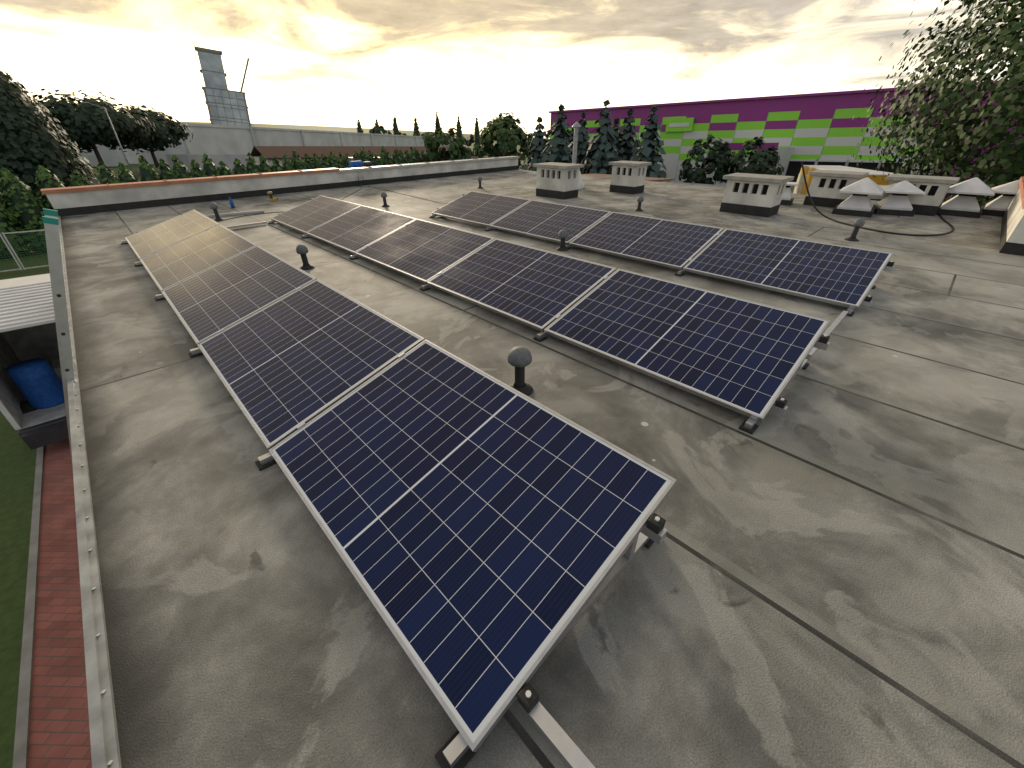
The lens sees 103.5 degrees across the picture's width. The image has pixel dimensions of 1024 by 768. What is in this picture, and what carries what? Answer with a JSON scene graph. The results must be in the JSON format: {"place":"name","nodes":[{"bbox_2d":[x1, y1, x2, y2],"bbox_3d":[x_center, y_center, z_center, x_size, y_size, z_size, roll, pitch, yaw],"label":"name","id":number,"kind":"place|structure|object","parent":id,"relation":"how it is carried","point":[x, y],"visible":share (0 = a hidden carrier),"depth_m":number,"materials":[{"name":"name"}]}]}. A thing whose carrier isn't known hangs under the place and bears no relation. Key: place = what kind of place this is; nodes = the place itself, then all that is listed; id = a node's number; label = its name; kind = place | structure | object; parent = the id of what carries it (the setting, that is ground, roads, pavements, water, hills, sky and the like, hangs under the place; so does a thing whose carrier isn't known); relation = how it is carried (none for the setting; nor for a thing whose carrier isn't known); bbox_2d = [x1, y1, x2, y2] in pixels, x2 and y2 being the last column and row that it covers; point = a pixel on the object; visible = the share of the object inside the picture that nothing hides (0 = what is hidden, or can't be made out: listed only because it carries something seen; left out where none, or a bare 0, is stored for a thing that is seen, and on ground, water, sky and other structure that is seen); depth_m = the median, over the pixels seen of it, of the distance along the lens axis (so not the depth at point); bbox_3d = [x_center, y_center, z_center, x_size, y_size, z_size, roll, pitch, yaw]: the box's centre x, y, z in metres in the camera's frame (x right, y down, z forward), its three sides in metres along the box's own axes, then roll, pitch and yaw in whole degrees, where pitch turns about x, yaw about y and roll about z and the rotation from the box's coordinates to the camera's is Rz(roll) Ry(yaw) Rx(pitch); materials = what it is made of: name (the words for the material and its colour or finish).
{"place":"outdoors","nodes":[
{"label":"outdoors","id":0,"kind":"place"},
{"bbox_2d":[12,438,91,767],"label":"paving path","id":1,"kind":"structure","parent":0,"point":[52,729],"depth_m":4.91,"materials":[{"name":"brick"}]},
{"bbox_2d":[0,273,68,449],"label":"shed","id":2,"kind":"object","parent":1,"relation":"on","point":[32,406],"visible":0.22,"depth_m":8.13,"materials":[{"name":"white metal"}]},
{"bbox_2d":[42,208,73,468],"bbox_3d":[-3.803,1.123,3.569,1.794,4.727,0.460,-28,42,-36],"label":"flashing","id":3,"kind":"object","parent":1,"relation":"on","point":[50,222],"visible":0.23,"depth_m":2.85,"materials":[{"name":"metal"}]},
{"bbox_2d":[0,121,549,767],"bbox_3d":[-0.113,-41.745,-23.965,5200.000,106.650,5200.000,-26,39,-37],"label":"ground","id":4,"kind":"structure","parent":0,"point":[16,473],"depth_m":6.37,"materials":[{"name":"green plant"}]},
{"bbox_2d":[0,229,48,271],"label":"fence","id":5,"kind":"object","parent":4,"relation":"on","point":[14,252],"visible":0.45,"depth_m":19.17,"materials":[{"name":"metal"}]},
{"bbox_2d":[0,165,92,257],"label":"bushes","id":6,"kind":"object","parent":4,"relation":"on","point":[22,205],"visible":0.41,"depth_m":22.03,"materials":[{"name":"green plant"}]},
{"bbox_2d":[0,69,95,198],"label":"leafy trees","id":7,"kind":"object","parent":4,"relation":"on","point":[30,140],"visible":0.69,"depth_m":39.97,"materials":[{"name":"green plant"}]},
{"bbox_2d":[78,144,127,166],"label":"white building","id":8,"kind":"structure","parent":4,"relation":"on","point":[111,158],"depth_m":95.40,"materials":[{"name":"concrete"}]},
{"bbox_2d":[30,83,192,168],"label":"round trees","id":9,"kind":"object","parent":4,"relation":"on","point":[87,127],"visible":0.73,"depth_m":67.10,"materials":[{"name":"green plant"}]},
{"bbox_2d":[193,42,251,126],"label":"dryer tower","id":10,"kind":"structure","parent":4,"relation":"on","point":[225,105],"depth_m":138.70,"materials":[{"name":"metal"}]},
{"bbox_2d":[123,123,455,164],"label":"building","id":11,"kind":"structure","parent":4,"relation":"on","point":[215,139],"depth_m":124.64,"materials":[{"name":"concrete"}]},
{"bbox_2d":[251,146,472,166],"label":"tiled roof building","id":12,"kind":"structure","parent":4,"relation":"on","point":[268,153],"depth_m":71.13,"materials":[{"name":"tile"}]},
{"bbox_2d":[356,111,549,151],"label":"distant trees","id":13,"kind":"object","parent":4,"relation":"on","point":[377,129],"visible":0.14,"depth_m":277.04,"materials":[{"name":"green plant"}]},
{"bbox_2d":[421,112,529,168],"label":"trees","id":14,"kind":"object","parent":4,"relation":"on","point":[508,129],"visible":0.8,"depth_m":51.29,"materials":[{"name":"green plant"}]},
{"bbox_2d":[521,100,666,177],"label":"spruce trees","id":15,"kind":"object","parent":4,"relation":"on","point":[611,144],"visible":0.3,"depth_m":39.73,"materials":[{"name":"green plant"}]},
{"bbox_2d":[549,81,1023,201],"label":"warehouse","id":16,"kind":"structure","parent":4,"relation":"on","point":[796,130],"depth_m":46.37,"materials":[{"name":"paint"}]},
{"bbox_2d":[89,163,530,184],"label":"yard asphalt","id":17,"kind":"structure","parent":0,"point":[94,181],"depth_m":65.99,"materials":[{"name":"grey asphalt"}]},
{"bbox_2d":[81,102,133,174],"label":"street lamp","id":18,"kind":"object","parent":17,"relation":"on","point":[116,137],"visible":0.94,"depth_m":60.54,"materials":[{"name":"grey metal"}]},
{"bbox_2d":[165,154,248,171],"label":"yard wall","id":19,"kind":"structure","parent":17,"relation":"on","point":[226,159],"depth_m":84.52,"materials":[{"name":"concrete"}]},
{"bbox_2d":[96,143,490,184],"bbox_3d":[-14.454,-25.174,47.659,2.842,5.972,57.378,12,33,20],"label":"thuja hedge","id":20,"kind":"object","parent":17,"relation":"on","point":[178,170],"visible":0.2,"depth_m":32.88,"materials":[{"name":"green plant"}]},
{"bbox_2d":[349,156,521,169],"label":"parked cars","id":21,"kind":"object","parent":17,"relation":"on","point":[471,157],"depth_m":62.85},
{"bbox_2d":[581,174,674,182],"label":"parapet wall","id":22,"kind":"structure","parent":17,"relation":"on","point":[668,180],"depth_m":25.89,"materials":[{"name":"grey concrete"}]},
{"bbox_2d":[672,182,725,187],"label":"parapet wall","id":23,"kind":"structure","parent":17,"relation":"on","point":[693,183],"depth_m":34.26,"materials":[{"name":"grey concrete"}]},
{"bbox_2d":[679,134,784,184],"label":"small round trees","id":24,"kind":"object","parent":17,"relation":"on","point":[723,160],"visible":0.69,"depth_m":34.43,"materials":[{"name":"green plant"}]},
{"bbox_2d":[793,165,892,200],"bbox_3d":[21.423,-11.879,26.585,2.620,3.950,16.310,12,32,19],"label":"lorry trailer","id":25,"kind":"object","parent":17,"relation":"on","point":[800,188],"visible":0.04,"depth_m":27.29,"materials":[{"name":"white metal"}]},
{"bbox_2d":[847,0,1023,207],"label":"tree","id":26,"kind":"object","parent":17,"relation":"on","point":[1005,96],"visible":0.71,"depth_m":14.06,"materials":[{"name":"green plant"}]},
{"bbox_2d":[0,0,1022,138],"label":"sky","id":27,"kind":"structure","parent":0,"point":[334,63],"materials":[{"name":"white"}]},
{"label":"building walls","id":28,"kind":"object","parent":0,"visible":0},
{"bbox_2d":[61,170,1023,767],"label":"roof deck","id":29,"kind":"structure","parent":28,"relation":"on","point":[829,572],"depth_m":1.85,"materials":[{"name":"grey concrete"}]},
{"bbox_2d":[57,216,121,767],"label":"eaves flashing","id":30,"kind":"object","parent":29,"relation":"on","point":[105,748],"visible":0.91,"depth_m":1.61,"materials":[{"name":"white metal"}]},
{"bbox_2d":[209,203,223,220],"bbox_3d":[-6.032,-3.510,8.209,0.200,0.334,0.195,-28,42,-35],"label":"roof vent","id":31,"kind":"object","parent":29,"relation":"on","point":[214,206],"visible":0.94,"depth_m":8.18,"materials":[{"name":"grey metal"}]},
{"bbox_2d":[229,197,234,207],"bbox_3d":[-6.594,-4.261,9.478,0.080,0.230,0.076,-28,42,-36],"label":"water bottle","id":32,"kind":"object","parent":29,"relation":"on","point":[231,203],"visible":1,"depth_m":9.46,"materials":[{"name":"blue plastic"}]},
{"bbox_2d":[205,210,263,216],"bbox_3d":[-6.007,-3.705,8.773,1.101,0.079,0.046,-18,35,-27],"label":"rail offcut","id":33,"kind":"object","parent":29,"relation":"on","point":[240,213],"visible":0.79,"depth_m":8.77,"materials":[{"name":"metal"}]},
{"bbox_2d":[216,211,285,221],"bbox_3d":[-5.308,-3.477,8.216,2.295,0.252,1.285,-28,42,-36],"label":"string cable","id":34,"kind":"object","parent":29,"relation":"on","point":[248,215],"visible":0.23,"depth_m":8.69,"materials":[{"name":"black rubber"}]},
{"bbox_2d":[267,191,277,201],"bbox_3d":[-6.077,-4.774,10.268,0.070,0.239,0.283,6,31,10],"label":"cordless drill","id":35,"kind":"object","parent":29,"relation":"on","point":[271,199],"visible":1,"depth_m":10.19,"materials":[{"name":"yellow plastic"}]},
{"bbox_2d":[41,156,518,215],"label":"parapet","id":36,"kind":"structure","parent":29,"relation":"on","point":[76,200],"depth_m":10.79,"materials":[{"name":"grey concrete"}]},
{"bbox_2d":[349,161,372,166],"bbox_3d":[-4.779,-6.969,12.761,0.710,0.165,0.250,-28,42,-36],"label":"truck","id":37,"kind":"object","parent":36,"relation":"on","point":[358,163],"visible":1,"depth_m":12.64,"materials":[{"name":"blue metal"}]},
{"bbox_2d":[296,244,314,269],"bbox_3d":[-2.766,-1.696,5.358,0.200,0.314,0.195,-28,42,-35],"label":"roof vent","id":38,"kind":"object","parent":29,"relation":"on","point":[302,250],"visible":0.96,"depth_m":5.33,"materials":[{"name":"grey metal"}]},
{"bbox_2d":[381,192,389,206],"bbox_3d":[-2.987,-4.328,9.446,0.200,0.314,0.195,-28,42,-36],"label":"roof vent","id":39,"kind":"object","parent":29,"relation":"on","point":[383,195],"visible":1,"depth_m":9.42,"materials":[{"name":"grey metal"}]},
{"bbox_2d":[121,209,676,767],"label":"solar panel row","id":40,"kind":"object","parent":29,"relation":"on","point":[489,535],"visible":1,"depth_m":1.88,"materials":[{"name":"glass"}]},
{"bbox_2d":[362,176,441,202],"bbox_3d":[-2.881,-5.292,10.914,0.113,0.417,5.926,-22,37,-32],"label":"string cable","id":41,"kind":"object","parent":29,"relation":"on","point":[401,193],"visible":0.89,"depth_m":11.18,"materials":[{"name":"black rubber"}]},
{"bbox_2d":[477,177,482,188],"bbox_3d":[-0.955,-6.010,12.023,0.200,0.314,0.195,-28,42,-36],"label":"roof vent","id":42,"kind":"object","parent":29,"relation":"on","point":[479,179],"visible":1,"depth_m":12.00,"materials":[{"name":"grey metal"}]},
{"bbox_2d":[507,346,532,395],"bbox_3d":[0.054,-0.102,2.811,0.200,0.344,0.195,-28,42,-35],"label":"roof vent","id":43,"kind":"object","parent":29,"relation":"on","point":[519,358],"visible":0.89,"depth_m":2.74,"materials":[{"name":"grey metal"}]},
{"bbox_2d":[227,221,848,358],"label":"rail links","id":44,"kind":"object","parent":29,"relation":"on","point":[835,324],"visible":0.75,"depth_m":3.75,"materials":[{"name":"metal"}]},
{"bbox_2d":[268,195,829,433],"bbox_3d":[-1.245,-1.822,5.458,1.200,0.392,9.205,-28,42,-36],"label":"solar panel row","id":45,"kind":"object","parent":29,"relation":"on","point":[745,357],"visible":1,"depth_m":3.58,"materials":[{"name":"glass"}]},
{"bbox_2d":[533,162,583,199],"bbox_3d":[1.170,-5.251,10.408,0.710,0.750,1.110,-28,42,-36],"label":"chimney","id":46,"kind":"object","parent":29,"relation":"on","point":[556,180],"visible":1,"depth_m":10.18,"materials":[{"name":"concrete"}]},
{"bbox_2d":[556,229,568,250],"bbox_3d":[0.763,-2.167,6.051,0.200,0.294,0.195,-28,42,-36],"label":"roof vent","id":47,"kind":"object","parent":29,"relation":"on","point":[562,234],"visible":1,"depth_m":6.03,"materials":[{"name":"grey metal"}]},
{"bbox_2d":[572,122,583,188],"bbox_3d":[1.795,-6.532,11.546,0.680,1.660,0.680,-28,42,-36],"label":"flue pipe","id":48,"kind":"object","parent":29,"relation":"on","point":[576,125],"visible":0.34,"depth_m":11.42,"materials":[{"name":"white metal"}]},
{"bbox_2d":[609,161,651,193],"bbox_3d":[3.162,-5.622,10.970,0.660,0.730,0.910,-28,42,-35],"label":"chimney","id":49,"kind":"object","parent":29,"relation":"on","point":[627,177],"visible":1,"depth_m":10.79,"materials":[{"name":"concrete"}]},
{"bbox_2d":[634,196,643,210],"bbox_3d":[2.762,-3.907,8.718,0.200,0.294,0.195,-28,42,-35],"label":"roof vent","id":50,"kind":"object","parent":29,"relation":"on","point":[640,199],"visible":1,"depth_m":8.68,"materials":[{"name":"grey metal"}]},
{"bbox_2d":[429,191,894,316],"bbox_3d":[1.235,-2.438,6.374,1.200,0.392,7.385,-28,42,-36],"label":"solar panel row","id":51,"kind":"object","parent":29,"relation":"on","point":[843,276],"visible":0.99,"depth_m":5.25,"materials":[{"name":"glass"}]},
{"bbox_2d":[719,173,793,216],"bbox_3d":[4.968,-3.904,8.313,0.710,0.690,1.110,-28,42,-36],"label":"chimney","id":52,"kind":"object","parent":29,"relation":"on","point":[760,195],"visible":1,"depth_m":8.12,"materials":[{"name":"concrete"}]},
{"bbox_2d":[780,182,798,205],"bbox_3d":[6.275,-4.404,9.300,0.442,0.463,0.448,19,35,29],"label":"vent hood","id":53,"kind":"object","parent":29,"relation":"on","point":[787,199],"visible":0.57,"depth_m":9.17,"materials":[{"name":"white metal"}]},
{"bbox_2d":[803,170,868,207],"bbox_3d":[7.131,-4.337,8.966,0.660,0.670,0.960,-28,42,-36],"label":"chimney","id":54,"kind":"object","parent":29,"relation":"on","point":[826,187],"visible":0.84,"depth_m":8.82,"materials":[{"name":"concrete"}]},
{"bbox_2d":[844,218,864,241],"bbox_3d":[5.437,-2.444,6.367,0.200,0.334,0.195,-28,42,-35],"label":"roof vent","id":55,"kind":"object","parent":29,"relation":"on","point":[858,223],"visible":1,"depth_m":6.35,"materials":[{"name":"grey metal"}]},
{"bbox_2d":[832,177,883,217],"bbox_3d":[7.029,-3.794,8.152,0.683,0.679,0.683,23,38,34],"label":"vent hood","id":56,"kind":"object","parent":29,"relation":"on","point":[857,202],"visible":1,"depth_m":8.01,"materials":[{"name":"white metal"}]},
{"bbox_2d":[801,162,954,235],"bbox_3d":[7.467,-3.715,8.196,4.114,1.459,2.547,-28,42,-36],"label":"roof cable","id":57,"kind":"object","parent":29,"relation":"on","point":[939,214],"visible":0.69,"depth_m":7.32,"materials":[{"name":"black rubber"}]},
{"bbox_2d":[873,181,925,216],"bbox_3d":[7.808,-3.770,8.154,0.620,0.616,0.627,16,34,25],"label":"vent hood","id":58,"kind":"object","parent":29,"relation":"on","point":[896,202],"visible":0.9,"depth_m":8.03,"materials":[{"name":"white metal"}]},
{"bbox_2d":[883,174,959,215],"bbox_3d":[8.234,-3.874,8.249,0.660,0.650,1.060,-28,42,-36],"label":"chimney","id":59,"kind":"object","parent":29,"relation":"on","point":[934,189],"visible":0.74,"depth_m":7.98,"materials":[{"name":"concrete"}]},
{"bbox_2d":[936,177,994,217],"bbox_3d":[9.007,-3.724,7.994,0.715,0.660,0.715,-28,42,-35],"label":"vent hood","id":60,"kind":"object","parent":29,"relation":"on","point":[963,202],"visible":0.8,"depth_m":7.86,"materials":[{"name":"white metal"}]},
{"bbox_2d":[981,180,1019,216],"bbox_3d":[9.783,-3.667,7.931,0.620,0.620,0.620,-28,42,-36],"label":"vent hood","id":61,"kind":"object","parent":29,"relation":"on","point":[999,206],"visible":0.56,"depth_m":7.89,"materials":[{"name":"white metal"}]},
{"bbox_2d":[999,176,1023,255],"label":"vent","id":62,"kind":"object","parent":29,"relation":"on","point":[1012,235],"depth_m":5.87,"materials":[{"name":"metal"}]}
]}

